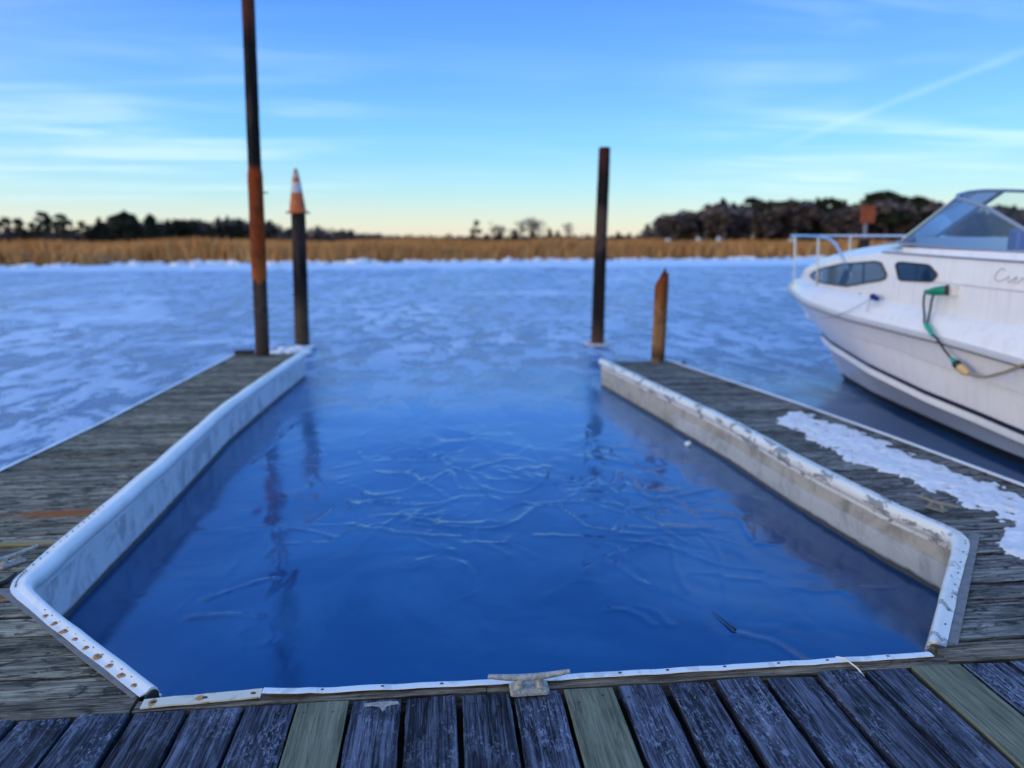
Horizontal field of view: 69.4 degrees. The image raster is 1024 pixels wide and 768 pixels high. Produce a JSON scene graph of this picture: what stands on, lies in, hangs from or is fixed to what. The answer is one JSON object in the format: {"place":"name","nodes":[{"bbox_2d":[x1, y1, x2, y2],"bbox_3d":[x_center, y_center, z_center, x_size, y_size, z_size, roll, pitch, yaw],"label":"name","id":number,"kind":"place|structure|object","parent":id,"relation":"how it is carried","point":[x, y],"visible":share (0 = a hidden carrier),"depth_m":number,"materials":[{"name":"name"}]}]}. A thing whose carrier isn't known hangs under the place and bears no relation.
{"place":"outdoors","nodes":[
{"label":"outdoors","id":0,"kind":"place"},
{"bbox_2d":[0,234,896,266],"bbox_3d":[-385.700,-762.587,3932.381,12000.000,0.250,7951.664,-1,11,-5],"label":"marsh ground","id":1,"kind":"structure","parent":0,"point":[167,262],"depth_m":68.19,"materials":[{"name":"brown plant"}]},
{"bbox_2d":[0,217,12,241],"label":"pine tree","id":2,"kind":"object","parent":1,"relation":"on","point":[7,221],"visible":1,"depth_m":323.52,"materials":[{"name":"green plant"}]},
{"bbox_2d":[3,230,22,242],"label":"bare tree","id":3,"kind":"object","parent":1,"relation":"on","point":[12,235],"visible":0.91,"depth_m":357.13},
{"bbox_2d":[12,218,24,240],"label":"pine tree","id":4,"kind":"object","parent":1,"relation":"on","point":[17,222],"visible":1,"depth_m":328.08,"materials":[{"name":"green plant"}]},
{"bbox_2d":[18,228,29,242],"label":"cedar tree","id":5,"kind":"object","parent":1,"relation":"on","point":[25,230],"visible":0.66,"depth_m":352.02,"materials":[{"name":"green plant"}]},
{"bbox_2d":[25,222,42,239],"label":"pine tree","id":6,"kind":"object","parent":1,"relation":"on","point":[30,225],"visible":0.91,"depth_m":333.84,"materials":[{"name":"green plant"}]},
{"bbox_2d":[28,233,42,239],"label":"bare tree","id":7,"kind":"object","parent":1,"relation":"on","point":[37,236],"visible":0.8,"depth_m":344.77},
{"bbox_2d":[32,211,52,241],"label":"pine tree","id":8,"kind":"object","parent":1,"relation":"on","point":[41,223],"visible":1,"depth_m":325.74,"materials":[{"name":"green plant"}]},
{"bbox_2d":[40,217,60,240],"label":"pine tree","id":9,"kind":"object","parent":1,"relation":"on","point":[49,223],"visible":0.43,"depth_m":341.02,"materials":[{"name":"green plant"}]},
{"bbox_2d":[51,231,68,239],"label":"bare tree","id":10,"kind":"object","parent":1,"relation":"on","point":[57,235],"visible":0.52,"depth_m":363.63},
{"bbox_2d":[53,213,68,241],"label":"pine tree","id":11,"kind":"object","parent":1,"relation":"on","point":[61,223],"visible":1,"depth_m":323.58,"materials":[{"name":"green plant"}]},
{"bbox_2d":[61,220,79,240],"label":"pine tree","id":12,"kind":"object","parent":1,"relation":"on","point":[68,231],"visible":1,"depth_m":324.89,"materials":[{"name":"green plant"}]},
{"bbox_2d":[76,221,90,241],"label":"pine tree","id":13,"kind":"object","parent":1,"relation":"on","point":[81,226],"visible":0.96,"depth_m":343.47,"materials":[{"name":"green plant"}]},
{"bbox_2d":[79,228,90,241],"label":"cedar tree","id":14,"kind":"object","parent":1,"relation":"on","point":[86,236],"visible":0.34,"depth_m":359.97,"materials":[{"name":"green plant"}]},
{"bbox_2d":[87,227,99,242],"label":"cedar tree","id":15,"kind":"object","parent":1,"relation":"on","point":[93,236],"visible":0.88,"depth_m":350.47,"materials":[{"name":"green plant"}]},
{"bbox_2d":[92,217,111,241],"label":"cedar tree","id":16,"kind":"object","parent":1,"relation":"on","point":[97,225],"visible":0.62,"depth_m":357.40,"materials":[{"name":"green plant"}]},
{"bbox_2d":[96,221,115,241],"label":"cedar tree","id":17,"kind":"object","parent":1,"relation":"on","point":[104,231],"visible":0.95,"depth_m":348.16,"materials":[{"name":"green plant"}]},
{"bbox_2d":[107,214,120,240],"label":"pine tree","id":18,"kind":"object","parent":1,"relation":"on","point":[112,217],"visible":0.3,"depth_m":368.42,"materials":[{"name":"green plant"}]},
{"bbox_2d":[107,212,134,241],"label":"pine tree","id":19,"kind":"object","parent":1,"relation":"on","point":[124,217],"visible":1,"depth_m":347.65,"materials":[{"name":"green plant"}]},
{"bbox_2d":[113,210,140,241],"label":"cedar tree","id":20,"kind":"object","parent":1,"relation":"on","point":[118,221],"visible":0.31,"depth_m":358.99,"materials":[{"name":"green plant"}]},
{"bbox_2d":[125,214,142,241],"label":"cedar tree","id":21,"kind":"object","parent":1,"relation":"on","point":[135,235],"visible":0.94,"depth_m":348.73,"materials":[{"name":"green plant"}]},
{"bbox_2d":[139,217,158,241],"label":"cedar tree","id":22,"kind":"object","parent":1,"relation":"on","point":[146,229],"visible":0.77,"depth_m":349.07,"materials":[{"name":"green plant"}]},
{"bbox_2d":[141,215,162,241],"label":"cedar tree","id":23,"kind":"object","parent":1,"relation":"on","point":[152,230],"visible":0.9,"depth_m":348.93,"materials":[{"name":"green plant"}]},
{"bbox_2d":[159,222,173,239],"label":"cedar tree","id":24,"kind":"object","parent":1,"relation":"on","point":[168,232],"visible":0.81,"depth_m":353.15,"materials":[{"name":"green plant"}]},
{"bbox_2d":[167,219,183,239],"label":"pine tree","id":25,"kind":"object","parent":1,"relation":"on","point":[174,223],"visible":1,"depth_m":354.09,"materials":[{"name":"green plant"}]},
{"bbox_2d":[181,221,189,239],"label":"pine tree","id":26,"kind":"object","parent":1,"relation":"on","point":[186,229],"visible":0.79,"depth_m":361.89,"materials":[{"name":"green plant"}]},
{"bbox_2d":[183,219,208,230],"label":"bare tree","id":27,"kind":"object","parent":1,"relation":"on","point":[203,224],"visible":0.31,"depth_m":373.62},
{"bbox_2d":[188,220,205,241],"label":"cedar tree","id":28,"kind":"object","parent":1,"relation":"on","point":[194,228],"visible":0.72,"depth_m":360.80,"materials":[{"name":"green plant"}]},
{"bbox_2d":[205,223,218,240],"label":"cedar tree","id":29,"kind":"object","parent":1,"relation":"on","point":[210,229],"visible":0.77,"depth_m":353.70,"materials":[{"name":"green plant"}]},
{"bbox_2d":[214,223,226,239],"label":"cedar tree","id":30,"kind":"object","parent":1,"relation":"on","point":[218,231],"visible":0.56,"depth_m":364.64,"materials":[{"name":"green plant"}]},
{"bbox_2d":[219,223,232,240],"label":"cedar tree","id":31,"kind":"object","parent":1,"relation":"on","point":[226,232],"visible":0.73,"depth_m":358.42,"materials":[{"name":"green plant"}]},
{"bbox_2d":[209,219,247,235],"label":"bare tree","id":32,"kind":"object","parent":1,"relation":"on","point":[231,224],"visible":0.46,"depth_m":366.02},
{"bbox_2d":[234,222,246,240],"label":"cedar tree","id":33,"kind":"object","parent":1,"relation":"on","point":[238,227],"visible":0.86,"depth_m":362.57,"materials":[{"name":"green plant"}]},
{"bbox_2d":[265,220,278,238],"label":"pine tree","id":34,"kind":"object","parent":1,"relation":"on","point":[270,222],"visible":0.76,"depth_m":380.12,"materials":[{"name":"green plant"}]},
{"bbox_2d":[268,224,280,237],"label":"cedar tree","id":35,"kind":"object","parent":1,"relation":"on","point":[273,227],"visible":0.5,"depth_m":380.30,"materials":[{"name":"green plant"}]},
{"bbox_2d":[291,233,643,241],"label":"distant wood","id":36,"kind":"object","parent":1,"relation":"on","point":[524,237],"visible":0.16,"depth_m":649.28,"materials":[{"name":"plant"}]},
{"bbox_2d":[470,220,481,239],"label":"pine tree","id":37,"kind":"object","parent":1,"relation":"on","point":[476,224],"visible":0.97,"depth_m":403.32,"materials":[{"name":"green plant"}]},
{"bbox_2d":[489,220,501,239],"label":"bare tree","id":38,"kind":"object","parent":1,"relation":"on","point":[495,229],"visible":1,"depth_m":391.27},
{"bbox_2d":[0,212,1011,242],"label":"wood undergrowth","id":39,"kind":"object","parent":1,"relation":"on","point":[342,235],"visible":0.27,"depth_m":362.55,"materials":[{"name":"plant"}]},
{"bbox_2d":[510,229,519,240],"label":"cedar tree","id":40,"kind":"object","parent":1,"relation":"on","point":[515,237],"visible":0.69,"depth_m":416.12,"materials":[{"name":"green plant"}]},
{"bbox_2d":[513,219,529,240],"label":"bare tree","id":41,"kind":"object","parent":1,"relation":"on","point":[521,226],"visible":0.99,"depth_m":399.59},
{"bbox_2d":[526,229,536,240],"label":"cedar tree","id":42,"kind":"object","parent":1,"relation":"on","point":[533,233],"visible":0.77,"depth_m":403.60,"materials":[{"name":"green plant"}]},
{"bbox_2d":[525,216,540,235],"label":"bare tree","id":43,"kind":"object","parent":1,"relation":"on","point":[531,221],"visible":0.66,"depth_m":418.21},
{"bbox_2d":[528,220,548,238],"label":"bare tree","id":44,"kind":"object","parent":1,"relation":"on","point":[537,223],"visible":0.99,"depth_m":396.37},
{"bbox_2d":[544,228,553,239],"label":"cedar tree","id":45,"kind":"object","parent":1,"relation":"on","point":[549,233],"visible":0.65,"depth_m":416.40,"materials":[{"name":"plant"}]},
{"bbox_2d":[562,222,575,235],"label":"bare tree","id":46,"kind":"object","parent":1,"relation":"on","point":[568,226],"visible":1,"depth_m":424.02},
{"bbox_2d":[651,217,660,227],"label":"bare tree","id":47,"kind":"object","parent":1,"relation":"on","point":[656,223],"visible":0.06,"depth_m":274.54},
{"bbox_2d":[657,213,693,241],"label":"bare tree","id":48,"kind":"object","parent":1,"relation":"on","point":[677,223],"visible":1,"depth_m":241.47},
{"bbox_2d":[676,212,705,240],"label":"bare tree","id":49,"kind":"object","parent":1,"relation":"on","point":[693,218],"visible":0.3,"depth_m":252.47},
{"bbox_2d":[696,204,715,240],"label":"pine tree","id":50,"kind":"object","parent":1,"relation":"on","point":[699,212],"visible":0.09,"depth_m":249.52,"materials":[{"name":"green plant"}]},
{"bbox_2d":[705,203,735,241],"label":"cedar tree","id":51,"kind":"object","parent":1,"relation":"on","point":[714,237],"visible":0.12,"depth_m":249.73,"materials":[{"name":"green plant"}]},
{"bbox_2d":[699,205,747,240],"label":"bare tree","id":52,"kind":"object","parent":1,"relation":"on","point":[711,230],"visible":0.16,"depth_m":241.35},
{"bbox_2d":[700,202,748,242],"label":"bare tree","id":53,"kind":"object","parent":1,"relation":"on","point":[724,220],"visible":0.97,"depth_m":236.71,"materials":[{"name":"plant"}]},
{"bbox_2d":[717,204,754,230],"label":"bare tree","id":54,"kind":"object","parent":1,"relation":"on","point":[750,211],"visible":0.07,"depth_m":264.57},
{"bbox_2d":[738,197,762,209],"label":"pine tree","id":55,"kind":"object","parent":1,"relation":"on","point":[749,200],"visible":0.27,"depth_m":278.03,"materials":[{"name":"green plant"}]},
{"bbox_2d":[747,201,776,242],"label":"cedar tree","id":56,"kind":"object","parent":1,"relation":"on","point":[760,236],"visible":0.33,"depth_m":243.28,"materials":[{"name":"green plant"}]},
{"bbox_2d":[748,206,786,241],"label":"bare tree","id":57,"kind":"object","parent":1,"relation":"on","point":[763,221],"visible":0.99,"depth_m":236.65,"materials":[{"name":"plant"}]},
{"bbox_2d":[761,201,790,240],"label":"pine tree","id":58,"kind":"object","parent":1,"relation":"on","point":[772,204],"visible":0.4,"depth_m":239.15,"materials":[{"name":"green plant"}]},
{"bbox_2d":[779,200,789,240],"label":"pine tree","id":59,"kind":"object","parent":1,"relation":"on","point":[785,202],"visible":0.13,"depth_m":240.85,"materials":[{"name":"green plant"}]},
{"bbox_2d":[763,200,812,242],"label":"bare tree","id":60,"kind":"object","parent":1,"relation":"on","point":[806,201],"visible":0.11,"depth_m":242.66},
{"bbox_2d":[777,204,818,239],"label":"bare tree","id":61,"kind":"object","parent":1,"relation":"on","point":[785,233],"visible":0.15,"depth_m":242.73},
{"bbox_2d":[777,198,825,237],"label":"bare tree","id":62,"kind":"object","parent":1,"relation":"on","point":[800,215],"visible":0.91,"depth_m":236.90,"materials":[{"name":"plant"}]},
{"bbox_2d":[792,217,822,241],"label":"cedar tree","id":63,"kind":"object","parent":1,"relation":"on","point":[806,233],"visible":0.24,"depth_m":244.80,"materials":[{"name":"green plant"}]},
{"bbox_2d":[804,197,837,241],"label":"cedar tree","id":64,"kind":"object","parent":1,"relation":"on","point":[817,202],"visible":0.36,"depth_m":243.90,"materials":[{"name":"green plant"}]},
{"bbox_2d":[820,197,844,211],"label":"pine tree","id":65,"kind":"object","parent":1,"relation":"on","point":[834,203],"visible":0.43,"depth_m":262.53,"materials":[{"name":"green plant"}]},
{"bbox_2d":[814,211,852,234],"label":"bare tree","id":66,"kind":"object","parent":1,"relation":"on","point":[833,227],"visible":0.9,"depth_m":240.30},
{"bbox_2d":[827,205,862,239],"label":"bare tree","id":67,"kind":"object","parent":1,"relation":"on","point":[853,226],"visible":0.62,"depth_m":239.97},
{"bbox_2d":[839,211,863,234],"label":"bare tree","id":68,"kind":"object","parent":1,"relation":"on","point":[852,215],"visible":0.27,"depth_m":238.10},
{"bbox_2d":[825,204,878,239],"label":"bare tree","id":69,"kind":"object","parent":1,"relation":"on","point":[848,209],"visible":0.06,"depth_m":242.71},
{"bbox_2d":[858,223,883,238],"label":"bare tree","id":70,"kind":"object","parent":1,"relation":"on","point":[871,230],"visible":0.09,"depth_m":252.72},
{"bbox_2d":[855,191,901,240],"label":"pine tree","id":71,"kind":"object","parent":1,"relation":"on","point":[873,195],"visible":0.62,"depth_m":242.50,"materials":[{"name":"green plant"}]},
{"bbox_2d":[858,196,915,242],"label":"bare tree","id":72,"kind":"object","parent":1,"relation":"on","point":[887,208],"visible":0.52,"depth_m":241.71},
{"bbox_2d":[877,190,909,240],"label":"pine tree","id":73,"kind":"object","parent":1,"relation":"on","point":[903,216],"visible":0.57,"depth_m":241.30,"materials":[{"name":"green plant"}]},
{"bbox_2d":[894,195,922,240],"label":"pine tree","id":74,"kind":"object","parent":1,"relation":"on","point":[904,198],"visible":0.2,"depth_m":245.26,"materials":[{"name":"green plant"}]},
{"bbox_2d":[888,202,933,238],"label":"bare tree","id":75,"kind":"object","parent":1,"relation":"on","point":[903,226],"visible":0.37,"depth_m":244.60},
{"bbox_2d":[902,195,927,202],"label":"pine tree","id":76,"kind":"object","parent":1,"relation":"on","point":[918,198],"visible":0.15,"depth_m":257.75,"materials":[{"name":"green plant"}]},
{"bbox_2d":[904,197,930,234],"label":"cedar tree","id":77,"kind":"object","parent":1,"relation":"on","point":[921,201],"visible":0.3,"depth_m":245.08,"materials":[{"name":"green plant"}]},
{"bbox_2d":[913,202,928,224],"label":"pine tree","id":78,"kind":"object","parent":1,"relation":"on","point":[919,206],"visible":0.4,"depth_m":244.60,"materials":[{"name":"green plant"}]},
{"bbox_2d":[907,199,943,230],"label":"bare tree","id":79,"kind":"object","parent":1,"relation":"on","point":[934,209],"visible":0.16,"depth_m":240.72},
{"bbox_2d":[943,224,961,235],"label":"bare tree","id":80,"kind":"object","parent":1,"relation":"on","point":[951,231],"visible":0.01,"depth_m":248.29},
{"bbox_2d":[966,209,990,236],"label":"cedar tree","id":81,"kind":"object","parent":1,"relation":"on","point":[983,226],"visible":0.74,"depth_m":255.06,"materials":[{"name":"green plant"}]},
{"bbox_2d":[960,208,996,233],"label":"bare tree","id":82,"kind":"object","parent":1,"relation":"on","point":[975,215],"visible":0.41,"depth_m":258.15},
{"bbox_2d":[991,204,1009,236],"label":"pine tree","id":83,"kind":"object","parent":1,"relation":"on","point":[999,207],"visible":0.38,"depth_m":277.99,"materials":[{"name":"green plant"}]},
{"bbox_2d":[986,213,1023,236],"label":"bare tree","id":84,"kind":"object","parent":1,"relation":"on","point":[998,225],"visible":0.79,"depth_m":247.03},
{"bbox_2d":[999,204,1023,236],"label":"cedar tree","id":85,"kind":"object","parent":1,"relation":"on","point":[1011,211],"visible":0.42,"depth_m":245.59,"materials":[{"name":"green plant"}]},
{"bbox_2d":[1006,208,1023,224],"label":"bare tree","id":86,"kind":"object","parent":1,"relation":"on","point":[1021,211],"visible":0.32,"depth_m":260.10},
{"bbox_2d":[0,258,1023,752],"bbox_3d":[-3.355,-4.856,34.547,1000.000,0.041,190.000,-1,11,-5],"label":"ice","id":87,"kind":"structure","parent":0,"point":[446,472],"depth_m":5.67,"materials":[{"name":"ice"}]},
{"bbox_2d":[0,350,306,725],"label":"finger dock","id":88,"kind":"object","parent":87,"relation":"on","point":[86,509],"visible":0.98,"depth_m":4.43,"materials":[{"name":"grey wood"}]},
{"bbox_2d":[0,544,37,568],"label":"mooring cleat","id":89,"kind":"object","parent":88,"relation":"on","point":[5,563],"visible":1,"depth_m":3.48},
{"bbox_2d":[241,0,269,355],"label":"piling","id":90,"kind":"object","parent":87,"relation":"on","point":[256,192],"visible":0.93,"depth_m":9.36,"materials":[{"name":"wood"}]},
{"bbox_2d":[270,345,316,353],"bbox_3d":[-3.769,-0.574,12.444,0.932,0.143,0.931,-1,11,-5],"label":"ice collar","id":91,"kind":"object","parent":87,"relation":"on","point":[300,348],"visible":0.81,"depth_m":12.19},
{"bbox_2d":[291,213,309,345],"bbox_3d":[-3.626,-1.558,12.700,0.295,2.672,0.257,-1,11,-5],"label":"piling","id":92,"kind":"object","parent":87,"relation":"in","point":[300,277],"visible":0.86,"depth_m":12.56,"materials":[{"name":"wood"}]},
{"bbox_2d":[285,169,309,213],"bbox_3d":[-3.600,-3.225,12.376,0.400,0.725,0.400,-1,11,-5],"label":"traffic cone","id":93,"kind":"object","parent":92,"relation":"on","point":[297,203],"visible":0.99,"depth_m":12.30,"materials":[{"name":"plastic"}]},
{"bbox_2d":[0,255,825,267],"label":"shore ice","id":94,"kind":"structure","parent":87,"relation":"on","point":[196,263],"depth_m":58.63,"materials":[{"name":"ice"}]},
{"bbox_2d":[0,639,1023,767],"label":"walkway dock","id":95,"kind":"object","parent":87,"relation":"on","point":[954,705],"visible":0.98,"depth_m":2.36,"materials":[{"name":"grey wood"}]},
{"bbox_2d":[488,669,569,696],"bbox_3d":[0.058,1.004,2.504,0.280,0.068,0.071,-1,11,-6],"label":"mooring cleat","id":96,"kind":"object","parent":95,"relation":"on","point":[531,684],"visible":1,"depth_m":2.49,"materials":[{"name":"metal"}]},
{"bbox_2d":[835,656,864,676],"bbox_3d":[1.207,1.012,2.653,0.015,0.043,0.125,-7,13,-33],"label":"cord","id":97,"kind":"object","parent":95,"relation":"hanging from","point":[850,663],"visible":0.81,"depth_m":2.65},
{"bbox_2d":[583,341,609,346],"bbox_3d":[1.512,-0.711,13.150,0.482,0.067,0.480,-1,11,-5],"label":"ice collar","id":98,"kind":"object","parent":87,"relation":"on","point":[589,343],"visible":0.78,"depth_m":13.00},
{"bbox_2d":[591,147,609,343],"bbox_3d":[1.526,-2.152,12.873,0.280,3.772,0.236,-1,11,-5],"label":"piling","id":99,"kind":"object","parent":87,"relation":"in","point":[598,291],"visible":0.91,"depth_m":12.76,"materials":[{"name":"wood"}]},
{"bbox_2d":[651,268,668,362],"bbox_3d":[1.827,-0.685,9.185,0.186,1.500,0.168,-1,11,-5],"label":"piling","id":100,"kind":"object","parent":87,"relation":"on","point":[659,318],"visible":0.78,"depth_m":9.10,"materials":[{"name":"brown wood"}]},
{"bbox_2d":[712,611,736,630],"bbox_3d":[1.029,1.150,3.612,0.014,0.013,0.202,-4,12,-18],"label":"twig","id":101,"kind":"object","parent":87,"relation":"on","point":[732,627],"visible":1,"depth_m":3.57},
{"bbox_2d":[598,359,1023,651],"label":"finger dock","id":102,"kind":"object","parent":87,"relation":"on","point":[964,566],"visible":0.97,"depth_m":4.73,"materials":[{"name":"grey wood"}]},
{"bbox_2d":[776,411,1023,558],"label":"snow patch","id":103,"kind":"object","parent":102,"relation":"on","point":[929,476],"visible":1,"depth_m":4.87,"materials":[{"name":"snow"}]},
{"bbox_2d":[916,494,959,512],"bbox_3d":[2.405,0.682,4.186,0.060,0.058,0.238,-7,13,-33],"label":"mooring cleat","id":104,"kind":"object","parent":102,"relation":"on","point":[941,508],"visible":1,"depth_m":4.17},
{"bbox_2d":[858,205,875,248],"bbox_3d":[8.846,-2.936,18.718,0.380,3.080,0.262,-1,11,-5],"label":"channel marker","id":105,"kind":"object","parent":87,"relation":"in","point":[867,216],"visible":0.27,"depth_m":18.42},
{"bbox_2d":[787,189,1023,465],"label":"motor boat","id":106,"kind":"object","parent":87,"relation":"on","point":[887,348],"visible":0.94,"depth_m":6.96,"materials":[{"name":"white paint"}]},
{"bbox_2d":[820,294,879,317],"bbox_3d":[3.627,-0.841,8.075,0.144,0.359,1.150,-1,11,-5],"label":"mooring line","id":107,"kind":"object","parent":106,"relation":"attached to","point":[874,297],"visible":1,"depth_m":7.57,"materials":[{"name":"white fabric"}]},
{"bbox_2d":[922,285,1023,378],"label":"power cable","id":108,"kind":"object","parent":106,"relation":"attached to","point":[960,367],"visible":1,"depth_m":6.53,"materials":[{"name":"green rubber"}]},
{"bbox_2d":[0,0,1023,238],"label":"sky","id":109,"kind":"structure","parent":0,"point":[396,117],"materials":[{"name":"blue"}]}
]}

